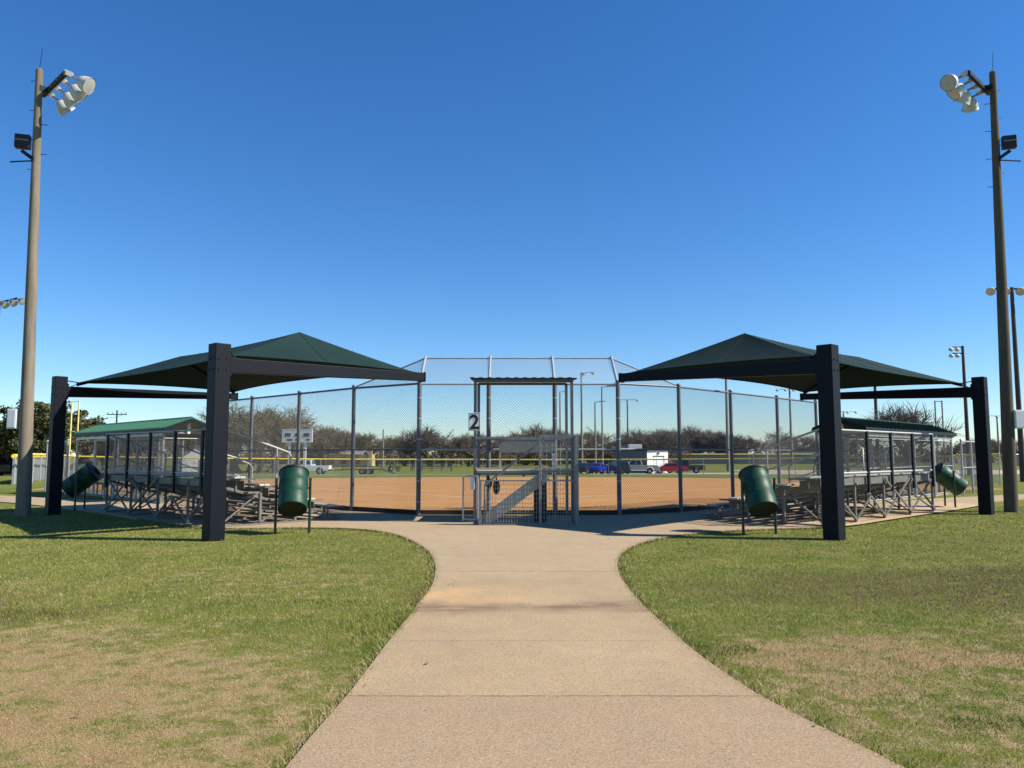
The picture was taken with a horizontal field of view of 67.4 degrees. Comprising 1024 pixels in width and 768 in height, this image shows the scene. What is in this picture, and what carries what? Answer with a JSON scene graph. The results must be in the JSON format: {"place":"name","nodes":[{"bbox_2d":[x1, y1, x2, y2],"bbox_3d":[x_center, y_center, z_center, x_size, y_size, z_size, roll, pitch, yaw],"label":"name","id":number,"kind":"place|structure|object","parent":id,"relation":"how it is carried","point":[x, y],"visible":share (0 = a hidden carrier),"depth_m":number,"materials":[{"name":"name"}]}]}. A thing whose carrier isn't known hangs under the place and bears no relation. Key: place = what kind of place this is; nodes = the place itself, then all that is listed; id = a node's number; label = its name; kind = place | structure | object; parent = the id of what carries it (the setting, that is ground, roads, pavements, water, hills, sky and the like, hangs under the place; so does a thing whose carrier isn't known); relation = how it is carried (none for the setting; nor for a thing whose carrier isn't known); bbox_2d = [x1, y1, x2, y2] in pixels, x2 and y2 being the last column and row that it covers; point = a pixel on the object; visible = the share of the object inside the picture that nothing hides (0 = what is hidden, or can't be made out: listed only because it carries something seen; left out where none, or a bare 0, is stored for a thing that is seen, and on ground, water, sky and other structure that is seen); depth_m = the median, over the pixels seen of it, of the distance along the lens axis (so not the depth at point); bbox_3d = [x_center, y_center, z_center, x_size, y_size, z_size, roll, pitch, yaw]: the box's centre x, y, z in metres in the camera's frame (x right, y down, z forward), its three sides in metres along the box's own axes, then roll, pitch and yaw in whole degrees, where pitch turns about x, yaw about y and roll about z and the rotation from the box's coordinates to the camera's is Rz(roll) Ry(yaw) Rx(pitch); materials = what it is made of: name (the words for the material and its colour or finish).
{"place":"outdoors","nodes":[
{"label":"outdoors","id":0,"kind":"place"},
{"bbox_2d":[0,456,1023,767],"bbox_3d":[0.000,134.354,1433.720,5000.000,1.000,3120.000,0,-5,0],"label":"ground","id":1,"kind":"structure","parent":0,"point":[46,716],"depth_m":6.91,"materials":[{"name":"plant"}]},
{"bbox_2d":[0,458,9,474],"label":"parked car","id":2,"kind":"object","parent":1,"relation":"on","point":[4,465],"visible":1,"depth_m":72.51,"materials":[{"name":"black metal"}]},
{"bbox_2d":[0,451,17,474],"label":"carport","id":3,"kind":"object","parent":1,"relation":"on","point":[10,460],"depth_m":79.90,"materials":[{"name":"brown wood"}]},
{"bbox_2d":[0,297,24,308],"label":"light pole","id":4,"kind":"object","parent":1,"relation":"on","point":[13,302],"visible":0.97,"depth_m":49.54,"materials":[{"name":"metal"}]},
{"bbox_2d":[0,405,45,475],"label":"oak tree","id":5,"kind":"object","parent":1,"relation":"on","point":[8,453],"visible":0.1,"depth_m":73.64,"materials":[{"name":"green plant"}]},
{"bbox_2d":[11,454,45,484],"bbox_3d":[-31.100,5.505,50.607,0.240,1.768,19.973,2,-6,-24],"label":"screen fence","id":6,"kind":"object","parent":1,"relation":"on","point":[14,469],"visible":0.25,"depth_m":44.97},
{"bbox_2d":[0,399,83,452],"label":"oak tree","id":7,"kind":"object","parent":1,"relation":"on","point":[8,439],"visible":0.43,"depth_m":69.77,"materials":[{"name":"green plant"}]},
{"bbox_2d":[6,49,95,516],"bbox_3d":[-12.271,-2.884,20.650,2.602,12.944,1.191,-2,-6,22],"label":"light pole","id":8,"kind":"object","parent":1,"relation":"on","point":[21,419],"visible":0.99,"depth_m":20.59,"materials":[{"name":"concrete"}]},
{"bbox_2d":[44,439,69,494],"bbox_3d":[-19.323,3.474,32.497,0.164,2.250,3.642,5,-7,-42],"label":"side fence","id":9,"kind":"object","parent":1,"relation":"on","point":[66,459],"visible":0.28,"depth_m":31.41,"materials":[{"name":"metal"}]},
{"bbox_2d":[16,400,105,466],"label":"oak tree","id":10,"kind":"object","parent":1,"relation":"on","point":[85,414],"visible":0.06,"depth_m":80.32,"materials":[{"name":"green plant"}]},
{"bbox_2d":[40,418,98,474],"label":"oak tree","id":11,"kind":"object","parent":1,"relation":"on","point":[86,423],"visible":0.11,"depth_m":77.76,"materials":[{"name":"green plant"}]},
{"bbox_2d":[68,401,79,470],"bbox_3d":[-34.900,4.348,61.159,0.670,6.050,0.110,0,-5,0],"label":"foul pole","id":12,"kind":"object","parent":1,"relation":"on","point":[71,426],"visible":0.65,"depth_m":61.24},
{"bbox_2d":[80,439,113,469],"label":"budding tree","id":13,"kind":"object","parent":1,"relation":"on","point":[102,454],"visible":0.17,"depth_m":130.46,"materials":[{"name":"green plant"}]},
{"bbox_2d":[72,416,205,503],"bbox_3d":[-14.288,2.854,29.250,9.940,2.889,1.846,-5,-7,45],"label":"dugout","id":14,"kind":"object","parent":1,"relation":"on","point":[98,431],"visible":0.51,"depth_m":28.35,"materials":[{"name":"paint"}]},
{"bbox_2d":[119,439,165,465],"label":"bare tree","id":15,"kind":"object","parent":1,"relation":"on","point":[139,451],"visible":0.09,"depth_m":124.52,"materials":[{"name":"brown plant"}]},
{"bbox_2d":[183,446,204,471],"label":"white shed","id":16,"kind":"structure","parent":1,"relation":"on","point":[193,459],"depth_m":101.34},
{"bbox_2d":[44,332,425,541],"bbox_3d":[-7.276,1.182,19.498,9.444,4.427,5.292,-5,-7,42],"label":"shade canopy","id":17,"kind":"object","parent":1,"relation":"on","point":[219,372],"visible":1,"depth_m":17.63,"materials":[{"name":"metal"}]},
{"bbox_2d":[195,401,287,471],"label":"budding tree","id":18,"kind":"object","parent":1,"relation":"on","point":[232,419],"visible":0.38,"depth_m":108.25,"materials":[{"name":"brown plant"}]},
{"bbox_2d":[238,409,281,471],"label":"budding tree","id":19,"kind":"object","parent":1,"relation":"on","point":[264,448],"visible":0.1,"depth_m":113.15,"materials":[{"name":"brown plant"}]},
{"bbox_2d":[235,402,285,471],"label":"budding tree","id":20,"kind":"object","parent":1,"relation":"on","point":[256,418],"visible":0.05,"depth_m":118.31,"materials":[{"name":"brown plant"}]},
{"bbox_2d":[238,413,312,472],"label":"budding tree","id":21,"kind":"object","parent":1,"relation":"on","point":[259,432],"visible":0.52,"depth_m":107.05,"materials":[{"name":"brown plant"}]},
{"bbox_2d":[238,401,312,471],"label":"budding tree","id":22,"kind":"object","parent":1,"relation":"on","point":[276,414],"visible":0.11,"depth_m":116.89,"materials":[{"name":"brown plant"}]},
{"bbox_2d":[245,414,327,463],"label":"budding tree","id":23,"kind":"object","parent":1,"relation":"on","point":[310,424],"visible":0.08,"depth_m":121.74,"materials":[{"name":"brown plant"}]},
{"bbox_2d":[274,464,311,533],"bbox_3d":[-4.493,2.379,15.760,0.723,1.457,1.005,1,-5,-14],"label":"trash barrel","id":24,"kind":"object","parent":1,"relation":"on","point":[293,488],"visible":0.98,"depth_m":15.61,"materials":[{"name":"metal"}]},
{"bbox_2d":[282,429,312,466],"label":"scoreboard","id":25,"kind":"object","parent":1,"relation":"on","point":[295,437],"visible":0.64,"depth_m":94.67,"materials":[{"name":"white paint"}]},
{"bbox_2d":[281,460,331,473],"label":"pickup truck","id":26,"kind":"object","parent":1,"relation":"on","point":[325,469],"visible":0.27,"depth_m":95.98,"materials":[{"name":"white metal"}]},
{"bbox_2d":[308,425,350,464],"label":"budding tree","id":27,"kind":"object","parent":1,"relation":"on","point":[324,447],"visible":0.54,"depth_m":163.93,"materials":[{"name":"brown plant"}]},
{"bbox_2d":[295,450,374,466],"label":"house","id":28,"kind":"structure","parent":1,"relation":"on","point":[365,452],"depth_m":165.68,"materials":[{"name":"brick"}]},
{"bbox_2d":[311,428,363,457],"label":"budding tree","id":29,"kind":"object","parent":1,"relation":"on","point":[337,446],"visible":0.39,"depth_m":165.76,"materials":[{"name":"brown plant"}]},
{"bbox_2d":[334,466,395,473],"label":"flat trailer","id":30,"kind":"object","parent":1,"relation":"on","point":[362,471],"visible":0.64,"depth_m":96.01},
{"bbox_2d":[355,432,390,453],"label":"budding tree","id":31,"kind":"object","parent":1,"relation":"on","point":[370,445],"visible":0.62,"depth_m":172.71,"materials":[{"name":"brown plant"}]},
{"bbox_2d":[381,434,416,465],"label":"budding tree","id":32,"kind":"object","parent":1,"relation":"on","point":[401,456],"visible":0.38,"depth_m":181.51,"materials":[{"name":"brown plant"}]},
{"bbox_2d":[388,424,446,464],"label":"bare tree","id":33,"kind":"object","parent":1,"relation":"on","point":[424,436],"visible":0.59,"depth_m":176.97,"materials":[{"name":"brown plant"}]},
{"bbox_2d":[227,445,610,463],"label":"underbrush","id":34,"kind":"object","parent":1,"relation":"on","point":[445,461],"visible":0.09,"depth_m":212.68,"materials":[{"name":"green plant"}]},
{"bbox_2d":[421,430,467,464],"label":"bare tree","id":35,"kind":"object","parent":1,"relation":"on","point":[442,440],"visible":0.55,"depth_m":173.64,"materials":[{"name":"brown plant"}]},
{"bbox_2d":[431,440,467,464],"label":"bare tree","id":36,"kind":"object","parent":1,"relation":"on","point":[446,452],"visible":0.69,"depth_m":171.56,"materials":[{"name":"brown plant"}]},
{"bbox_2d":[449,432,496,465],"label":"bare tree","id":37,"kind":"object","parent":1,"relation":"on","point":[470,437],"visible":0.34,"depth_m":174.27,"materials":[{"name":"brown plant"}]},
{"bbox_2d":[448,434,501,465],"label":"bare tree","id":38,"kind":"object","parent":1,"relation":"on","point":[472,455],"visible":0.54,"depth_m":171.54,"materials":[{"name":"brown plant"}]},
{"bbox_2d":[480,440,522,465],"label":"bare tree","id":39,"kind":"object","parent":1,"relation":"on","point":[497,447],"visible":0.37,"depth_m":172.76,"materials":[{"name":"brown plant"}]},
{"bbox_2d":[8,475,1000,488],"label":"outfield","id":40,"kind":"structure","parent":1,"relation":"on","point":[657,476],"depth_m":62.86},
{"bbox_2d":[32,453,1000,484],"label":"outfield fence","id":41,"kind":"object","parent":40,"relation":"on","point":[74,459],"visible":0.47,"depth_m":74.55,"materials":[{"name":"metal"}]},
{"bbox_2d":[864,400,968,469],"bbox_3d":[33.541,4.456,64.975,7.354,6.770,9.832,0,-5,0],"label":"bare tree","id":42,"kind":"object","parent":40,"relation":"on","point":[909,417],"visible":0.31,"depth_m":64.98,"materials":[{"name":"brown plant"}]},
{"bbox_2d":[934,401,945,464],"bbox_3d":[34.100,4.348,61.159,0.670,6.050,0.110,0,-5,0],"label":"foul pole","id":43,"kind":"object","parent":40,"relation":"on","point":[942,425],"visible":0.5,"depth_m":61.25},
{"bbox_2d":[491,431,527,464],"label":"bare tree","id":44,"kind":"object","parent":1,"relation":"on","point":[510,435],"visible":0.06,"depth_m":205.79,"materials":[{"name":"brown plant"}]},
{"bbox_2d":[0,494,1023,767],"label":"walkway","id":45,"kind":"structure","parent":1,"relation":"on","point":[534,646],"depth_m":5.51,"materials":[{"name":"concrete"}]},
{"bbox_2d":[62,462,101,511],"bbox_3d":[-12.439,2.983,22.171,1.069,1.431,0.723,1,-5,-8],"label":"trash barrel","id":46,"kind":"object","parent":45,"relation":"on","point":[82,479],"visible":0.91,"depth_m":21.97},
{"bbox_2d":[103,428,345,526],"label":"bleachers","id":47,"kind":"object","parent":45,"relation":"on","point":[238,492],"visible":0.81,"depth_m":18.96,"materials":[{"name":"paint"}]},
{"bbox_2d":[227,381,421,514],"bbox_3d":[-6.779,2.013,23.995,11.368,3.600,0.416,-5,-7,41],"label":"wing fence","id":48,"kind":"object","parent":45,"relation":"on","point":[351,507],"visible":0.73,"depth_m":22.29,"materials":[{"name":"metal"}]},
{"bbox_2d":[356,356,676,514],"bbox_3d":[0.080,1.336,21.119,9.218,4.419,1.542,0,-5,0],"label":"backstop","id":49,"kind":"object","parent":45,"relation":"on","point":[488,449],"visible":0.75,"depth_m":20.41,"materials":[{"name":"metal"}]},
{"bbox_2d":[470,377,578,524],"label":"scorer platform","id":50,"kind":"structure","parent":45,"relation":"on","point":[537,484],"depth_m":17.92,"materials":[{"name":"paint"}]},
{"bbox_2d":[462,475,478,520],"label":"swing gate","id":51,"kind":"structure","parent":50,"relation":"attached to","point":[477,502],"depth_m":17.97,"materials":[{"name":"metal"}]},
{"bbox_2d":[468,413,480,430],"bbox_3d":[-0.885,0.891,18.101,0.285,0.430,0.018,0,-5,0],"label":"number sign","id":52,"kind":"object","parent":50,"relation":"attached to","point":[474,420],"visible":1,"depth_m":18.10,"materials":[{"name":"metal"}]},
{"bbox_2d":[493,477,499,494],"bbox_3d":[-0.400,2.615,19.743,0.181,0.460,0.190,0,-5,0],"label":"hanging bag","id":53,"kind":"object","parent":50,"relation":"hanging from","point":[496,486],"visible":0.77,"depth_m":19.67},
{"bbox_2d":[498,439,555,467],"bbox_3d":[0.380,1.802,19.668,1.450,0.775,0.450,0,-5,0],"label":"scorer table","id":54,"kind":"object","parent":50,"relation":"on","point":[515,445],"visible":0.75,"depth_m":19.47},
{"bbox_2d":[697,428,935,525],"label":"bleachers","id":55,"kind":"object","parent":45,"relation":"on","point":[807,492],"visible":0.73,"depth_m":19.10,"materials":[{"name":"paint"}]},
{"bbox_2d":[783,502,977,527],"bbox_3d":[10.570,3.502,20.933,12.241,0.001,1.511,5,-7,-44],"label":"concrete pad","id":56,"kind":"object","parent":45,"relation":"on","point":[941,507],"visible":0.62,"depth_m":20.39,"materials":[{"name":"concrete"}]},
{"bbox_2d":[10,538,1014,725],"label":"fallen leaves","id":57,"kind":"object","parent":1,"relation":"on","point":[636,582],"visible":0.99,"depth_m":8.86,"materials":[{"name":"brown plant"}]},
{"bbox_2d":[32,477,1002,509],"bbox_3d":[1.195,5.459,41.184,41.834,0.118,37.633,-4,-7,37],"label":"infield","id":58,"kind":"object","parent":1,"relation":"on","point":[590,491],"visible":0.35,"depth_m":33.53,"materials":[{"name":"soil"}]},
{"bbox_2d":[615,380,819,514],"bbox_3d":[7.100,2.006,23.925,11.211,3.600,0.610,5,-7,-42],"label":"wing fence","id":59,"kind":"object","parent":58,"relation":"on","point":[731,449],"visible":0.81,"depth_m":22.46,"materials":[{"name":"metal"}]},
{"bbox_2d":[65,439,1000,461],"bbox_3d":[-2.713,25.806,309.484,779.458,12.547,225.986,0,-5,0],"label":"wood","id":60,"kind":"object","parent":1,"relation":"on","point":[605,441],"visible":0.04,"depth_m":335.37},
{"bbox_2d":[507,423,584,466],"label":"bare tree","id":61,"kind":"object","parent":1,"relation":"on","point":[539,432],"visible":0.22,"depth_m":161.82,"materials":[{"name":"brown plant"}]},
{"bbox_2d":[568,429,604,462],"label":"bare tree","id":62,"kind":"object","parent":1,"relation":"on","point":[587,440],"visible":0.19,"depth_m":210.24,"materials":[{"name":"brown plant"}]},
{"bbox_2d":[579,463,593,473],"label":"parked car","id":63,"kind":"object","parent":1,"relation":"on","point":[582,469],"visible":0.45,"depth_m":100.72,"materials":[{"name":"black metal"}]},
{"bbox_2d":[580,372,594,462],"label":"light pole","id":64,"kind":"object","parent":1,"relation":"on","point":[581,373],"visible":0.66,"depth_m":149.86,"materials":[{"name":"metal"}]},
{"bbox_2d":[579,441,612,456],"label":"bare tree","id":65,"kind":"object","parent":1,"relation":"on","point":[589,451],"visible":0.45,"depth_m":187.94,"materials":[{"name":"brown plant"}]},
{"bbox_2d":[579,427,615,451],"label":"bare tree","id":66,"kind":"object","parent":1,"relation":"on","point":[604,436],"visible":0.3,"depth_m":215.39,"materials":[{"name":"brown plant"}]},
{"bbox_2d":[594,401,604,462],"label":"light pole","id":67,"kind":"object","parent":1,"relation":"on","point":[595,457],"visible":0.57,"depth_m":139.72,"materials":[{"name":"metal"}]},
{"bbox_2d":[596,430,644,458],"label":"bare tree","id":68,"kind":"object","parent":1,"relation":"on","point":[626,443],"visible":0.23,"depth_m":184.11,"materials":[{"name":"brown plant"}]},
{"bbox_2d":[613,428,666,448],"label":"bare tree","id":69,"kind":"object","parent":1,"relation":"on","point":[644,439],"visible":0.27,"depth_m":186.19,"materials":[{"name":"brown plant"}]},
{"bbox_2d":[644,427,691,455],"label":"bare tree","id":70,"kind":"object","parent":1,"relation":"on","point":[660,438],"visible":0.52,"depth_m":177.56,"materials":[{"name":"brown plant"}]},
{"bbox_2d":[663,430,694,453],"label":"bare tree","id":71,"kind":"object","parent":1,"relation":"on","point":[676,442],"visible":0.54,"depth_m":168.03,"materials":[{"name":"brown plant"}]},
{"bbox_2d":[668,433,698,463],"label":"bare tree","id":72,"kind":"object","parent":1,"relation":"on","point":[682,456],"visible":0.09,"depth_m":191.53,"materials":[{"name":"brown plant"}]},
{"bbox_2d":[675,424,721,453],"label":"bare tree","id":73,"kind":"object","parent":1,"relation":"on","point":[692,432],"visible":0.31,"depth_m":242.90,"materials":[{"name":"brown plant"}]},
{"bbox_2d":[586,454,819,463],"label":"screen fence","id":74,"kind":"object","parent":1,"relation":"on","point":[674,461],"visible":0.2,"depth_m":216.68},
{"bbox_2d":[687,427,721,453],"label":"bare tree","id":75,"kind":"object","parent":1,"relation":"on","point":[702,440],"visible":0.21,"depth_m":237.97,"materials":[{"name":"brown plant"}]},
{"bbox_2d":[692,431,739,453],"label":"bare tree","id":76,"kind":"object","parent":1,"relation":"on","point":[708,445],"visible":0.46,"depth_m":234.64,"materials":[{"name":"brown plant"}]},
{"bbox_2d":[701,431,748,453],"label":"bare tree","id":77,"kind":"object","parent":1,"relation":"on","point":[741,441],"visible":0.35,"depth_m":233.83,"materials":[{"name":"brown plant"}]},
{"bbox_2d":[725,379,729,470],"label":"light pole","id":78,"kind":"object","parent":1,"relation":"on","point":[727,422],"depth_m":124.70,"materials":[{"name":"metal"}]},
{"bbox_2d":[734,434,761,453],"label":"bare tree","id":79,"kind":"object","parent":1,"relation":"on","point":[754,444],"visible":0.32,"depth_m":238.12,"materials":[{"name":"brown plant"}]},
{"bbox_2d":[738,464,777,533],"bbox_3d":[5.019,2.368,15.641,0.723,1.457,1.005,0,-5,-3],"label":"trash barrel","id":80,"kind":"object","parent":1,"relation":"on","point":[758,491],"visible":0.98,"depth_m":15.50,"materials":[{"name":"metal"}]},
{"bbox_2d":[761,435,800,453],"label":"bare tree","id":81,"kind":"object","parent":1,"relation":"on","point":[781,445],"visible":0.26,"depth_m":253.73,"materials":[{"name":"brown plant"}]},
{"bbox_2d":[776,389,794,461],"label":"light pole","id":82,"kind":"object","parent":1,"relation":"on","point":[790,418],"visible":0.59,"depth_m":189.87,"materials":[{"name":"metal"}]},
{"bbox_2d":[773,433,815,451],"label":"bare tree","id":83,"kind":"object","parent":1,"relation":"on","point":[797,440],"visible":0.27,"depth_m":272.26,"materials":[{"name":"brown plant"}]},
{"bbox_2d":[585,470,1019,473],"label":"parking area","id":84,"kind":"object","parent":1,"relation":"on","point":[1018,472],"visible":0.13,"depth_m":105.03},
{"bbox_2d":[589,463,607,473],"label":"parked car","id":85,"kind":"object","parent":84,"relation":"on","point":[600,469],"visible":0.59,"depth_m":102.26,"materials":[{"name":"blue metal"}]},
{"bbox_2d":[601,385,615,473],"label":"light pole","id":86,"kind":"object","parent":84,"relation":"on","point":[602,456],"visible":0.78,"depth_m":103.87,"materials":[{"name":"metal"}]},
{"bbox_2d":[606,461,630,473],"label":"parked car","id":87,"kind":"object","parent":84,"relation":"on","point":[614,463],"visible":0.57,"depth_m":99.38,"materials":[{"name":"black metal"}]},
{"bbox_2d":[611,444,667,472],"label":"storage building","id":88,"kind":"structure","parent":84,"relation":"on","point":[642,452],"depth_m":109.14,"materials":[{"name":"metal"}]},
{"bbox_2d":[621,460,658,473],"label":"pickup truck","id":89,"kind":"object","parent":84,"relation":"on","point":[642,468],"visible":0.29,"depth_m":101.44,"materials":[{"name":"silver metal"}]},
{"bbox_2d":[653,463,687,473],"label":"parked car","id":90,"kind":"object","parent":84,"relation":"on","point":[667,467],"visible":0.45,"depth_m":102.53,"materials":[{"name":"red metal"}]},
{"bbox_2d":[667,460,704,472],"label":"pickup truck","id":91,"kind":"object","parent":84,"relation":"on","point":[696,470],"visible":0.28,"depth_m":107.24,"materials":[{"name":"black metal"}]},
{"bbox_2d":[618,333,994,540],"bbox_3d":[7.786,1.197,19.657,9.444,4.427,5.292,5,-7,-42],"label":"shade canopy","id":92,"kind":"object","parent":1,"relation":"on","point":[827,372],"visible":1,"depth_m":17.75,"materials":[{"name":"metal"}]},
{"bbox_2d":[714,451,950,462],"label":"underbrush","id":93,"kind":"object","parent":1,"relation":"on","point":[889,458],"visible":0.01,"depth_m":262.35,"materials":[{"name":"brown plant"}]},
{"bbox_2d":[873,387,879,469],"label":"light pole","id":94,"kind":"object","parent":1,"relation":"on","point":[875,401],"depth_m":90.00,"materials":[{"name":"grey metal"}]},
{"bbox_2d":[811,417,956,503],"bbox_3d":[14.488,2.854,29.250,9.940,2.889,1.846,5,-7,-45],"label":"dugout","id":95,"kind":"object","parent":1,"relation":"on","point":[878,425],"visible":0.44,"depth_m":28.56,"materials":[{"name":"paint"}]},
{"bbox_2d":[924,444,964,462],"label":"bare tree","id":96,"kind":"object","parent":1,"relation":"on","point":[956,449],"visible":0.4,"depth_m":236.49,"materials":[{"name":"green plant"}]},
{"bbox_2d":[929,462,968,506],"bbox_3d":[13.289,3.094,23.366,1.069,1.431,0.723,-1,-5,6],"label":"trash barrel","id":97,"kind":"object","parent":1,"relation":"on","point":[954,483],"visible":0.88,"depth_m":23.15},
{"bbox_2d":[948,346,969,475],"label":"light pole","id":98,"kind":"object","parent":1,"relation":"on","point":[957,355],"visible":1,"depth_m":73.07,"materials":[{"name":"grey metal"}]},
{"bbox_2d":[959,439,976,494],"bbox_3d":[19.472,3.475,32.499,0.159,2.250,3.575,-5,-7,41],"label":"side fence","id":99,"kind":"object","parent":1,"relation":"on","point":[971,459],"visible":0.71,"depth_m":32.08,"materials":[{"name":"metal"}]},
{"bbox_2d":[940,61,1023,512],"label":"light pole","id":100,"kind":"object","parent":1,"relation":"on","point":[1012,419],"visible":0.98,"depth_m":22.01,"materials":[{"name":"concrete"}]},
{"bbox_2d":[995,415,1000,464],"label":"light pole","id":101,"kind":"object","parent":1,"relation":"on","point":[996,416],"visible":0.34,"depth_m":199.45,"materials":[{"name":"metal"}]},
{"bbox_2d":[986,287,1023,481],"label":"light pole","id":102,"kind":"object","parent":1,"relation":"on","point":[991,291],"visible":0.74,"depth_m":46.21,"materials":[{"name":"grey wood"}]},
{"bbox_2d":[0,0,1023,455],"label":"sky","id":103,"kind":"structure","parent":0,"point":[641,184],"materials":[{"name":"blue"}]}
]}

